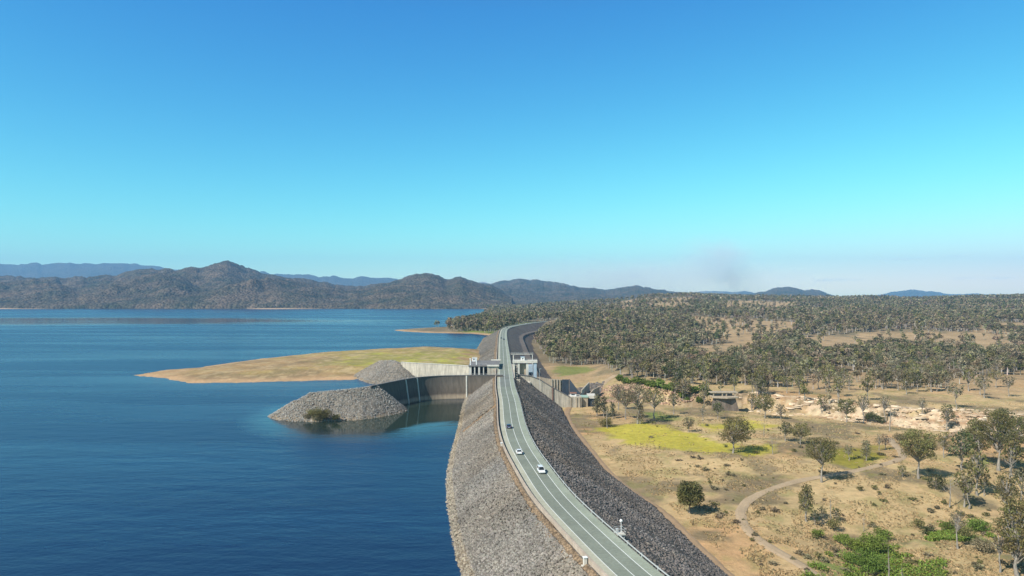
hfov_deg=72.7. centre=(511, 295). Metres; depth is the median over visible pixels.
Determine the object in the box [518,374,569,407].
chute wall
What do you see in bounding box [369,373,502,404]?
training wall
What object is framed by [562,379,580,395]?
bulkhead
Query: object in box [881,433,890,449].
gum tree
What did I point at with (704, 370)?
gum tree
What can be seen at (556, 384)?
chute wall
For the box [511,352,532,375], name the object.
gantry
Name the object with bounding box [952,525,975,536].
bush
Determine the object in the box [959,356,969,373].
gum tree
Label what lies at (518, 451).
car
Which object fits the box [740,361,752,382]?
gum tree
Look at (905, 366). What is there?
gum tree
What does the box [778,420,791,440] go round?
gum tree
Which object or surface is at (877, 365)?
gum tree
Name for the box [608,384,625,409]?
gum tree
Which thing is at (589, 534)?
road
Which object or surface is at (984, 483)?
gum tree
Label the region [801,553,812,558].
scrub bush
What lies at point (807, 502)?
gum tree
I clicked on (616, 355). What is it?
gum tree
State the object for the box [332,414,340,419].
bush
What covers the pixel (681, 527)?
path
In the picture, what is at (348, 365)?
ground
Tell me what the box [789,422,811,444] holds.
gum tree
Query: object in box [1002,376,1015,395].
gum tree
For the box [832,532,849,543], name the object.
bush
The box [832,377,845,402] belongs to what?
gum tree
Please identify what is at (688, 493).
gum tree
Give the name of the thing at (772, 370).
gum tree
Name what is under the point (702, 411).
gum tree
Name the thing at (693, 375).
gum tree
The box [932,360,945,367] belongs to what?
gum tree
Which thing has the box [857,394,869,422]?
gum tree
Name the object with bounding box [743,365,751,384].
gum tree
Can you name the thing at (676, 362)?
gum tree
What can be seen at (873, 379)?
gum tree
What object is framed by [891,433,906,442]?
bush
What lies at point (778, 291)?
hills
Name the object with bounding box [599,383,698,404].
broken rock
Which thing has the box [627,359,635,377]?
gum tree
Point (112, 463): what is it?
lake
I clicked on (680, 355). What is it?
gum tree
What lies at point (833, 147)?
sky
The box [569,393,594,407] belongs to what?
outlet block
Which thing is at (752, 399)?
gum tree
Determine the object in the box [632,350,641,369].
gum tree
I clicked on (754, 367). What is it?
gum tree
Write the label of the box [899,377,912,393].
gum tree
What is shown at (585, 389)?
retaining wall
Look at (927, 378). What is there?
gum tree
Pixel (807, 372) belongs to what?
gum tree
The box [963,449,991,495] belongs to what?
gum tree
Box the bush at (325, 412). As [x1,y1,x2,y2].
[321,409,331,419]
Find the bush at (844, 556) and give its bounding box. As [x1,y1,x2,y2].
[837,549,858,563]
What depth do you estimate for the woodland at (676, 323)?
1304.12 m
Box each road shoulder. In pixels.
[497,321,615,575]
[505,322,663,575]
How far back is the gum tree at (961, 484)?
257.74 m
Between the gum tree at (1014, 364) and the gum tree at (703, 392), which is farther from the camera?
the gum tree at (1014, 364)
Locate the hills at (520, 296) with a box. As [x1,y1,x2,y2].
[499,288,637,303]
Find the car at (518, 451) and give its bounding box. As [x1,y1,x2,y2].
[515,449,521,454]
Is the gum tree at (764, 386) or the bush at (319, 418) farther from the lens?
the gum tree at (764, 386)
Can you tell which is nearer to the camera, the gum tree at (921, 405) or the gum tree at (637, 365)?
the gum tree at (921, 405)
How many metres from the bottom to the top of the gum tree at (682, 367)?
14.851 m
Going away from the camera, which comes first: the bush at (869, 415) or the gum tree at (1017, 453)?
the gum tree at (1017, 453)
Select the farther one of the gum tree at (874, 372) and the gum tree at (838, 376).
the gum tree at (874, 372)
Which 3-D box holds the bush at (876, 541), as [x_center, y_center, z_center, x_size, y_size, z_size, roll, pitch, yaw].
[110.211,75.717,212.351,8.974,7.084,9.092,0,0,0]
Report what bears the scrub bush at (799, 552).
on the ground at (348, 365)
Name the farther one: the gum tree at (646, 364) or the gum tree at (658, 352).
the gum tree at (658, 352)
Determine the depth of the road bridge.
471.66 m
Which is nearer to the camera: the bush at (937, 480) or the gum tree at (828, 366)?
the bush at (937, 480)
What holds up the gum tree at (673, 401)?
on the ground at (348, 365)
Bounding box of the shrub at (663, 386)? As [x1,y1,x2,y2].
[661,383,668,389]
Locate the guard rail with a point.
(590, 509)
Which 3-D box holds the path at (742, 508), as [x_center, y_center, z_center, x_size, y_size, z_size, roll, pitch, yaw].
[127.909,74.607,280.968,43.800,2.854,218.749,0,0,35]
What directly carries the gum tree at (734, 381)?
on the ground at (348, 365)
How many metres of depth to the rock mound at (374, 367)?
511.95 m
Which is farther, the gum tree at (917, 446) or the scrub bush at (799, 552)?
the gum tree at (917, 446)
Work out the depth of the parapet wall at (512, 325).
1162.92 m
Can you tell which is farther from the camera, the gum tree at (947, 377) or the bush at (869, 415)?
the gum tree at (947, 377)
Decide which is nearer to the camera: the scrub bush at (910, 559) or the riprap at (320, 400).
the scrub bush at (910, 559)
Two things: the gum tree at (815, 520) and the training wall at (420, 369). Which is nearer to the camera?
the gum tree at (815, 520)
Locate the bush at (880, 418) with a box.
[873,415,885,422]
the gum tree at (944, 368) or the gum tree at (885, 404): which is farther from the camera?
the gum tree at (944, 368)
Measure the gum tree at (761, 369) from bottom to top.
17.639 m
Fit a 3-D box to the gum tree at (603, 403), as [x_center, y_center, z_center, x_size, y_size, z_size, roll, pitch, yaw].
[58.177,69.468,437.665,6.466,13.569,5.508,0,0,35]
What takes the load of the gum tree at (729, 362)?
on the ground at (348, 365)
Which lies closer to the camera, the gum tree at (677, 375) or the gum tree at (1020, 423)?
the gum tree at (1020, 423)
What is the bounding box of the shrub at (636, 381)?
[632,376,642,383]
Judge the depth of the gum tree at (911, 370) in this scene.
537.38 m
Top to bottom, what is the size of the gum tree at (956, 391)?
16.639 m
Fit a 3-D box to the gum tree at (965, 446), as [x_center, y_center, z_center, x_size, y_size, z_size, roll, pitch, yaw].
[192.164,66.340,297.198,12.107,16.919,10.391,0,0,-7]
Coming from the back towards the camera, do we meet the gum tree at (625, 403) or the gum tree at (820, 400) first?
the gum tree at (820, 400)
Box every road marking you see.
[500,330,616,575]
[503,328,633,575]
[505,343,649,574]
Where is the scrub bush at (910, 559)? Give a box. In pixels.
[905,556,917,563]
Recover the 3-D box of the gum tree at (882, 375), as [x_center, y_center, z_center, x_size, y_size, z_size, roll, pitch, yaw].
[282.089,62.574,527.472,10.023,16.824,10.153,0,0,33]
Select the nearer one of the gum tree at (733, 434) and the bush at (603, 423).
the gum tree at (733, 434)
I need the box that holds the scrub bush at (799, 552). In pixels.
[793,550,804,554]
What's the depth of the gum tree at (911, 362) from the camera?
631.53 m
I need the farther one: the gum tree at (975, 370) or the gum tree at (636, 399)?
the gum tree at (975, 370)
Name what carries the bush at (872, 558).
on the ground at (348, 365)
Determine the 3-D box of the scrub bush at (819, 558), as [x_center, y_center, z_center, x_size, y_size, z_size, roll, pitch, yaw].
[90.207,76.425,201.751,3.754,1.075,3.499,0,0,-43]
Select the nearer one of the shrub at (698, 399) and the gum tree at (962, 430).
the gum tree at (962, 430)
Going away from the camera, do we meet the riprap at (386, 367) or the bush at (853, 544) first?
the bush at (853, 544)
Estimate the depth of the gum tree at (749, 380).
499.44 m
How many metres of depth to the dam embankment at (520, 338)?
839.88 m
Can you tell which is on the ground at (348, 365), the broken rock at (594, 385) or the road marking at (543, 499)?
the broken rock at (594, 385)
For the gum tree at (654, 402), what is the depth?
426.56 m
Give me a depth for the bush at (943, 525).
231.42 m
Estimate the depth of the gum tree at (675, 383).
507.49 m
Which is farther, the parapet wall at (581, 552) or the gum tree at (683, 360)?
the gum tree at (683, 360)
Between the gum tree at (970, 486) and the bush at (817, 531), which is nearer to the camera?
the bush at (817, 531)
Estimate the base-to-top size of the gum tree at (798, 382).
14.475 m
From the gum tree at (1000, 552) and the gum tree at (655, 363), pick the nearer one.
the gum tree at (1000, 552)
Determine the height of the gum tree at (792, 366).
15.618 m
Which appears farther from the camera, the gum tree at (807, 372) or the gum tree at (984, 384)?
the gum tree at (807, 372)
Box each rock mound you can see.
[269,387,407,421]
[353,361,413,383]
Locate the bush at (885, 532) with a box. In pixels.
[873,526,893,539]
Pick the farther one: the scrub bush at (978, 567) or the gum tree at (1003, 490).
the gum tree at (1003, 490)
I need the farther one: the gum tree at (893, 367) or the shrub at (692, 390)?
the gum tree at (893, 367)
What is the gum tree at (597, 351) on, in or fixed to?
on the ground at (348, 365)
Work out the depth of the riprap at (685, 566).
212.72 m
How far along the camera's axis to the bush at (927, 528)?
227.97 m
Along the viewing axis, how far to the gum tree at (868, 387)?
468.12 m
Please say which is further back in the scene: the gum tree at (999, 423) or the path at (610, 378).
the path at (610, 378)
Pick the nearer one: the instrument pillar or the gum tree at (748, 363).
the instrument pillar
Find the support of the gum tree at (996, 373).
on the ground at (348, 365)
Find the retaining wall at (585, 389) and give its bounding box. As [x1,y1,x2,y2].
[581,382,599,394]
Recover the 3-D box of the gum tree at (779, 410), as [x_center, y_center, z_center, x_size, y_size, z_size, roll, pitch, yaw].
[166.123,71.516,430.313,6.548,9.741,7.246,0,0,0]
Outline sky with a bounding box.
[0,0,1023,295]
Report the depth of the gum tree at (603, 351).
683.47 m
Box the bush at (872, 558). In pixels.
[845,547,887,573]
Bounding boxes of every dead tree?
[887,550,889,575]
[943,476,958,506]
[1005,449,1016,477]
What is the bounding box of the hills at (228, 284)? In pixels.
[0,260,510,308]
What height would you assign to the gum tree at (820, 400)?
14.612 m
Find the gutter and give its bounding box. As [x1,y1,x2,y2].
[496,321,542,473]
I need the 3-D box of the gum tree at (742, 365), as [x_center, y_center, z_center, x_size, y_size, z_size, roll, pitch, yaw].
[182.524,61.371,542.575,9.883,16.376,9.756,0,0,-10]
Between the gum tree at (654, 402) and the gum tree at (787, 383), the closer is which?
the gum tree at (654, 402)
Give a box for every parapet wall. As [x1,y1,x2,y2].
[495,375,608,575]
[496,320,550,358]
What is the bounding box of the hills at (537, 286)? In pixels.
[483,278,704,294]
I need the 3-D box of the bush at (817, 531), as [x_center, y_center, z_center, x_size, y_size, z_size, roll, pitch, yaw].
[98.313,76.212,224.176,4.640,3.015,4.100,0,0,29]
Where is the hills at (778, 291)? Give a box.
[751,287,834,296]
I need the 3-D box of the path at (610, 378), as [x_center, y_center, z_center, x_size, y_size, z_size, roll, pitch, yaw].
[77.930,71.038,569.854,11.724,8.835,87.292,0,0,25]
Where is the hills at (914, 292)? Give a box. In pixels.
[697,289,995,296]
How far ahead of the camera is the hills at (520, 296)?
5550.78 m
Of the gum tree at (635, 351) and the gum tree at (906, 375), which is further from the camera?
the gum tree at (635, 351)
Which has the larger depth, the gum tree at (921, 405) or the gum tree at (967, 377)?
the gum tree at (967, 377)
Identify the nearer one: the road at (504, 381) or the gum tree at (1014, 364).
the road at (504, 381)
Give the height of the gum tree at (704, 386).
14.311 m
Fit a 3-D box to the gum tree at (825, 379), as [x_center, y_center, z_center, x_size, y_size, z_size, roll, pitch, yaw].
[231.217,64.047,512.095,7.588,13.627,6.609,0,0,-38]
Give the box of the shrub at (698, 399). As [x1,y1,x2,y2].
[696,396,702,402]
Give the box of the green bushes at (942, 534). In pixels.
[798,529,996,575]
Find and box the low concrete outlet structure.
[708,391,738,410]
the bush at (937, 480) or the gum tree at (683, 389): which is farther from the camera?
the gum tree at (683, 389)
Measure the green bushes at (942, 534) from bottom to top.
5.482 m
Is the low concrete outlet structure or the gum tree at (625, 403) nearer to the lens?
the gum tree at (625, 403)
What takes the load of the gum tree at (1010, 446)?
on the ground at (348, 365)
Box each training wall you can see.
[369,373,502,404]
[401,362,468,376]
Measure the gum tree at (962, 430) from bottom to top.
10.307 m
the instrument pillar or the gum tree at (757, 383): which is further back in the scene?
the gum tree at (757, 383)
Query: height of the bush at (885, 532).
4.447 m
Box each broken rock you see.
[577,381,604,399]
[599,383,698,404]
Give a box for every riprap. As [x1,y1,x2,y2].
[268,385,405,421]
[357,360,414,383]
[445,378,589,575]
[478,334,496,359]
[514,374,727,575]
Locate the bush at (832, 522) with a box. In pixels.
[826,518,841,529]
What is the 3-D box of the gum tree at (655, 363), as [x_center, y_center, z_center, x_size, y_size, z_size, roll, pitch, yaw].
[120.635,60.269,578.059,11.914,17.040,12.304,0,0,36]
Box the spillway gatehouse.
[468,359,500,374]
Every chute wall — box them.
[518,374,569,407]
[537,377,561,391]
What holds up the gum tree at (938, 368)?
on the ground at (348, 365)
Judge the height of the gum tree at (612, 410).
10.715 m
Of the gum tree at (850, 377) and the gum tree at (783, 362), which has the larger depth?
the gum tree at (783, 362)
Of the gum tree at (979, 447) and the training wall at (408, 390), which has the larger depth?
the training wall at (408, 390)
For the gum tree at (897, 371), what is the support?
on the ground at (348, 365)
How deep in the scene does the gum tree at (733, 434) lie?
324.14 m
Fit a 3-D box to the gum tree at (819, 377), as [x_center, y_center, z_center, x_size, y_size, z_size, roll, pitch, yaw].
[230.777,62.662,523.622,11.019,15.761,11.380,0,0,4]
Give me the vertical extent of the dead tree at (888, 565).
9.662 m
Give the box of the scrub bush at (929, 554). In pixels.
[922,552,933,556]
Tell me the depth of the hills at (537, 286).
6833.36 m
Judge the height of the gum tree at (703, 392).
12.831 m
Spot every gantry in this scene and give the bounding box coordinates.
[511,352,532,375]
[513,360,536,382]
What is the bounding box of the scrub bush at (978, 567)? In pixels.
[970,563,985,569]
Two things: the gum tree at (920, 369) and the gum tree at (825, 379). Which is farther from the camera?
the gum tree at (920, 369)
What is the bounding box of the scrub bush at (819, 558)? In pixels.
[816,557,828,562]
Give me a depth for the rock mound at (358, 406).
363.67 m
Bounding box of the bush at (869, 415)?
[863,411,876,421]
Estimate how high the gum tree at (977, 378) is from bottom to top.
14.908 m
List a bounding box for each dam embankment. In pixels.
[448,377,726,575]
[477,322,550,378]
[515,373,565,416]
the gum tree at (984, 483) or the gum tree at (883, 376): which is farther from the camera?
the gum tree at (883, 376)
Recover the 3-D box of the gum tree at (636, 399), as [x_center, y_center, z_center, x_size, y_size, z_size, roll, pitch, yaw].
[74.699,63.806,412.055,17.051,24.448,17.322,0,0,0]
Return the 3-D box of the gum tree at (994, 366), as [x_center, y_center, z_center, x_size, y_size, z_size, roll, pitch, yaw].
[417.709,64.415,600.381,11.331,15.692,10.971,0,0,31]
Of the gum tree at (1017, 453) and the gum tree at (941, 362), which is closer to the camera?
the gum tree at (1017, 453)
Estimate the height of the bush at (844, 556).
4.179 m
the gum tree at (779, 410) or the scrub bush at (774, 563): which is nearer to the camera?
the scrub bush at (774, 563)
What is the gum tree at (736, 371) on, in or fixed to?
on the ground at (348, 365)
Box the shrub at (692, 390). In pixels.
[689,387,698,392]
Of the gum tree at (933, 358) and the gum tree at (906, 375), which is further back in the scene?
the gum tree at (933, 358)
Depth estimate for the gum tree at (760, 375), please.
492.50 m
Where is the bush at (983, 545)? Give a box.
[967,536,994,552]
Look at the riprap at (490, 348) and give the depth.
709.96 m
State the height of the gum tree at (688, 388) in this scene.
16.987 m
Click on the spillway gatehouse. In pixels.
(486, 367)
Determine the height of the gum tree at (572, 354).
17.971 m
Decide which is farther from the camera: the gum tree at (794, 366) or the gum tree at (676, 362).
the gum tree at (676, 362)
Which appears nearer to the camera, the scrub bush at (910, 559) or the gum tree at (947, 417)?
the scrub bush at (910, 559)
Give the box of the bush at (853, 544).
[841,536,868,550]
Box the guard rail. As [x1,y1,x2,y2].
[513,377,668,575]
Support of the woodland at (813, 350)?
on the ground at (348, 365)
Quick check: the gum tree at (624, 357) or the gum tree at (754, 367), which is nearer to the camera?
the gum tree at (754, 367)
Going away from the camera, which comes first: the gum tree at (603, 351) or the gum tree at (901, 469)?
the gum tree at (901, 469)
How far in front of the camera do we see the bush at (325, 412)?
346.83 m
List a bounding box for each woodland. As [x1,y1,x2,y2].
[434,308,1023,345]
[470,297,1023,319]
[537,332,1023,403]
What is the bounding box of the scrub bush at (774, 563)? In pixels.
[768,559,778,565]
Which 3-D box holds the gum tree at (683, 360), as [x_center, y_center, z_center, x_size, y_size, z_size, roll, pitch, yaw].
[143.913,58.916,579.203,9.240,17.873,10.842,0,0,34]
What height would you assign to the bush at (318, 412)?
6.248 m
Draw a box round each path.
[564,407,734,575]
[598,372,626,386]
[735,438,906,575]
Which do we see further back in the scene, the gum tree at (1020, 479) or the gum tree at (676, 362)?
the gum tree at (676, 362)
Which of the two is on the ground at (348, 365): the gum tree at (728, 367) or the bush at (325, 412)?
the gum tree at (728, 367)
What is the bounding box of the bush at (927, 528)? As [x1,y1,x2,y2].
[918,526,936,533]
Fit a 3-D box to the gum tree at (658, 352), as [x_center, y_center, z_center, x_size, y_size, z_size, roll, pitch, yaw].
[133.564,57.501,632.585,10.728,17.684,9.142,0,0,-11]
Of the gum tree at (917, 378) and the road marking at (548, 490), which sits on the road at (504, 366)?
the road marking at (548, 490)
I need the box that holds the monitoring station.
[614,519,625,538]
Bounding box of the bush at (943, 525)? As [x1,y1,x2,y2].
[937,520,954,529]
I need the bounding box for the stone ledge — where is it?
[737,391,1023,434]
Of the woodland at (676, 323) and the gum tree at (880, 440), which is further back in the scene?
the woodland at (676, 323)
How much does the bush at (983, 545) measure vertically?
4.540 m
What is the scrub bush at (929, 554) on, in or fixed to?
on the ground at (348, 365)
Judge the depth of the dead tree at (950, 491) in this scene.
256.60 m
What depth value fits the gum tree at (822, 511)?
236.66 m
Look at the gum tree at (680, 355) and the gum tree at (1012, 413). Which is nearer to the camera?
the gum tree at (1012, 413)
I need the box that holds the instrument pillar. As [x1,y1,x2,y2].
[581,556,587,566]
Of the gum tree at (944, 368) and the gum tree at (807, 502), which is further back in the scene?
the gum tree at (944, 368)
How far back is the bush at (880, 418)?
424.01 m
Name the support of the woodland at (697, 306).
on the ground at (348, 365)
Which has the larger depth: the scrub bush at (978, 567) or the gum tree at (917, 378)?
the gum tree at (917, 378)
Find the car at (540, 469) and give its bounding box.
[537,465,544,473]
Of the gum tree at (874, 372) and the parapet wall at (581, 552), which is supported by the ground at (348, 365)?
the gum tree at (874, 372)
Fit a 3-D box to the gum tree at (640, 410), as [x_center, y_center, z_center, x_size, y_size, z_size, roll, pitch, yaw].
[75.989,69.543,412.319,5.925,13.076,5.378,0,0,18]
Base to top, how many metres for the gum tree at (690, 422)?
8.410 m
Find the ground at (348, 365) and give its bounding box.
[0,297,1023,575]
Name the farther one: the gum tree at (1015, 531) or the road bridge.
the road bridge
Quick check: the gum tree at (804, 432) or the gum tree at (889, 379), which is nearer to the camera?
the gum tree at (804, 432)
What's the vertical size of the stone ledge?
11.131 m
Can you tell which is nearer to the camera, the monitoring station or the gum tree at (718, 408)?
the monitoring station
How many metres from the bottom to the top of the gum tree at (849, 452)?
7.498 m
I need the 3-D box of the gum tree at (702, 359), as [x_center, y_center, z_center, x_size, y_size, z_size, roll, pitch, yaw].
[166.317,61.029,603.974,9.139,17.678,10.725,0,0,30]
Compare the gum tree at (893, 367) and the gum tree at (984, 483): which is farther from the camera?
the gum tree at (893, 367)
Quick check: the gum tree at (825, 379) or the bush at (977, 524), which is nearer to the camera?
the bush at (977, 524)
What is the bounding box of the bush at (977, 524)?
[963,517,993,531]
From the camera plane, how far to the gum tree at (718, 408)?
426.35 m
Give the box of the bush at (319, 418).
[311,414,327,420]
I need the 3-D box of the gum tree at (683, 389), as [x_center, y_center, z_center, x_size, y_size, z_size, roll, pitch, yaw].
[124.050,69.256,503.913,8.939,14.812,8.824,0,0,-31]
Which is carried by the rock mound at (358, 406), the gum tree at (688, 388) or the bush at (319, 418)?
the bush at (319, 418)
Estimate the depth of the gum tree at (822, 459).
278.25 m
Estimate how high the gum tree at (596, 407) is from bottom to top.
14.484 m
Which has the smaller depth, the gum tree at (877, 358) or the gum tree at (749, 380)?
the gum tree at (749, 380)
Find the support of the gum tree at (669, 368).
on the ground at (348, 365)
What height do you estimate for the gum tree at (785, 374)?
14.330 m
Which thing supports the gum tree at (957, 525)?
on the ground at (348, 365)
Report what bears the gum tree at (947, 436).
on the ground at (348, 365)
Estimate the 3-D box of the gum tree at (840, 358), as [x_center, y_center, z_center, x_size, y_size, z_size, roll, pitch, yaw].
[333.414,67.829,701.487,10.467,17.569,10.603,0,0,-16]
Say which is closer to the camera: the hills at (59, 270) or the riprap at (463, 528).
the riprap at (463, 528)
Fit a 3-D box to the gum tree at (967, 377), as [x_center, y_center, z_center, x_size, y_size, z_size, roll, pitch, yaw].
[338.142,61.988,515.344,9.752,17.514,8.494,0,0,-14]
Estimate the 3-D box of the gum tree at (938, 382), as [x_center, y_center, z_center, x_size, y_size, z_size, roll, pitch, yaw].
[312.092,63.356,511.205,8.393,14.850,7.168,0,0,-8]
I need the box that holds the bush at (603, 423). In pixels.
[597,417,613,426]
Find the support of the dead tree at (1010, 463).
on the ground at (348, 365)
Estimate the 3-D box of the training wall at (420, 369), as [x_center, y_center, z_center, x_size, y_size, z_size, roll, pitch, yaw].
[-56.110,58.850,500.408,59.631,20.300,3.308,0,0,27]
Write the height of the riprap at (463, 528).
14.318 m
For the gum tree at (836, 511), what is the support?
on the ground at (348, 365)
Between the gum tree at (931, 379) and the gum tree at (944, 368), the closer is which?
the gum tree at (931, 379)
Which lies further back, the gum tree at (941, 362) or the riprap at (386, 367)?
the gum tree at (941, 362)
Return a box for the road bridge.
[511,364,519,381]
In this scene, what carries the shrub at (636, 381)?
on the ground at (348, 365)
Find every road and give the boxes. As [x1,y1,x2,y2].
[500,321,546,374]
[500,375,510,386]
[500,387,650,575]
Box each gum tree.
[566,349,574,365]
[592,394,600,415]
[593,347,601,357]
[597,348,607,364]
[599,396,608,416]
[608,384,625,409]
[610,402,615,417]
[612,350,621,367]
[615,389,632,418]
[620,348,628,365]
[625,383,652,423]
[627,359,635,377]
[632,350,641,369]
[633,356,642,376]
[636,405,644,423]
[638,360,651,378]
[644,387,665,418]
[649,359,663,378]
[655,350,664,364]
[664,362,674,379]
[668,393,679,413]
[669,377,682,397]
[671,368,683,382]
[672,352,686,358]
[674,357,681,369]
[675,381,687,400]
[676,365,687,381]
[676,480,704,513]
[677,378,693,399]
[679,356,689,367]
[682,417,694,431]
[685,359,694,368]
[687,367,697,384]
[698,364,708,383]
[698,380,709,391]
[699,390,709,405]
[699,405,705,418]
[700,356,708,366]
[709,362,722,383]
[712,401,724,418]
[718,415,755,452]
[719,362,734,384]
[725,357,736,364]
[728,374,738,387]
[729,363,740,375]
[738,364,750,384]
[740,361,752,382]
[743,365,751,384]
[744,362,758,374]
[747,373,755,391]
[747,392,755,410]
[751,378,762,397]
[753,393,774,417]
[754,364,770,377]
[754,371,765,393]
[756,379,768,397]
[765,365,778,385]
[768,364,784,386]
[776,404,785,418]
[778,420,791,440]
[779,356,788,372]
[779,375,793,392]
[781,369,789,386]
[787,361,797,369]
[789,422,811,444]
[790,364,801,383]
[795,375,803,394]
[798,483,814,521]
[802,437,839,482]
[803,365,811,380]
[810,510,819,521]
[813,369,823,388]
[816,394,827,413]
[817,506,827,523]
[822,374,831,391]
[823,364,834,386]
[829,507,841,519]
[831,371,847,396]
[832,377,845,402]
[836,398,858,422]
[837,355,847,367]
[839,367,849,385]
[843,373,854,389]
[843,444,853,459]
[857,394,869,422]
[859,376,874,400]
[860,440,872,460]
[868,365,883,388]
[869,370,878,387]
[870,363,886,384]
[871,354,882,369]
[874,434,883,450]
[876,367,889,388]
[877,371,887,388]
[879,394,890,422]
[881,371,891,388]
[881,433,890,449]
[887,362,897,378]
[889,368,908,389]
[895,362,910,382]
[897,464,907,476]
[898,427,937,478]
[899,362,909,370]
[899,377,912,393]
[905,371,913,388]
[907,367,921,387]
[908,360,916,371]
[909,372,924,391]
[915,364,925,384]
[918,397,928,413]
[921,368,938,390]
[924,369,937,391]
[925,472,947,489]
[928,355,940,361]
[931,366,946,387]
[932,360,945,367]
[932,372,941,391]
[934,364,950,371]
[936,432,951,457]
[940,403,955,430]
[941,372,955,390]
[946,432,977,469]
[947,382,964,408]
[949,510,967,548]
[951,467,976,506]
[958,428,971,441]
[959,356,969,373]
[962,368,976,390]
[962,476,978,508]
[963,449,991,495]
[965,418,991,459]
[969,365,980,383]
[974,375,985,394]
[975,408,1020,470]
[976,373,992,397]
[978,472,991,495]
[988,369,1004,387]
[989,362,1002,377]
[989,530,1010,572]
[992,494,1023,575]
[993,471,1020,527]
[998,407,1015,434]
[999,439,1023,476]
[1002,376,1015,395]
[1002,415,1023,443]
[1009,357,1018,374]
[1010,469,1023,499]
[1012,442,1023,467]
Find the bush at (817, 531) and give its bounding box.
[810,529,824,536]
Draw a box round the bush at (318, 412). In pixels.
[311,407,324,417]
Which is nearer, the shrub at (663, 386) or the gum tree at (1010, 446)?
the gum tree at (1010, 446)
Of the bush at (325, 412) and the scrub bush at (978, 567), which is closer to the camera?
the scrub bush at (978, 567)
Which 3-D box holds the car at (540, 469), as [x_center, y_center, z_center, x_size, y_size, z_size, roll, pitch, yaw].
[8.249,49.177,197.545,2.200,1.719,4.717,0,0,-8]
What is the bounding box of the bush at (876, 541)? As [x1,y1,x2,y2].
[857,531,889,552]
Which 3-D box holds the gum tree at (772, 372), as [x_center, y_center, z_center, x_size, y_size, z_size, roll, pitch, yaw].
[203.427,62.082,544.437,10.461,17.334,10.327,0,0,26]
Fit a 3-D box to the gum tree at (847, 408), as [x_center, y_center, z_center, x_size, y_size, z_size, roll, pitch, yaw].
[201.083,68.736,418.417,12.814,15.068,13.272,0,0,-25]
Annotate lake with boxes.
[0,309,487,575]
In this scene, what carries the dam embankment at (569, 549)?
on the ground at (348, 365)
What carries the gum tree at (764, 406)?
on the ground at (348, 365)
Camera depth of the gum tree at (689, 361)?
575.93 m
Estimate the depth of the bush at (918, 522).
237.34 m
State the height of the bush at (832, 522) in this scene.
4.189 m
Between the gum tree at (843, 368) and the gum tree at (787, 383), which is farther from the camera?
the gum tree at (843, 368)
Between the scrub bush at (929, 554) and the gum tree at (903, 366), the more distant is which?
the gum tree at (903, 366)
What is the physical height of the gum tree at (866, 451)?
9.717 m
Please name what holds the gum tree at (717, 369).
on the ground at (348, 365)
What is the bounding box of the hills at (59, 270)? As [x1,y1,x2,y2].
[0,263,489,286]
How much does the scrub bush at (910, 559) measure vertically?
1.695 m
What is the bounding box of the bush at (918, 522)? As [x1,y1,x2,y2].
[910,518,925,527]
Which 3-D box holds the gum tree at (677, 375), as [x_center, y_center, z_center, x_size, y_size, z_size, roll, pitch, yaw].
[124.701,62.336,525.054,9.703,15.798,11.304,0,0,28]

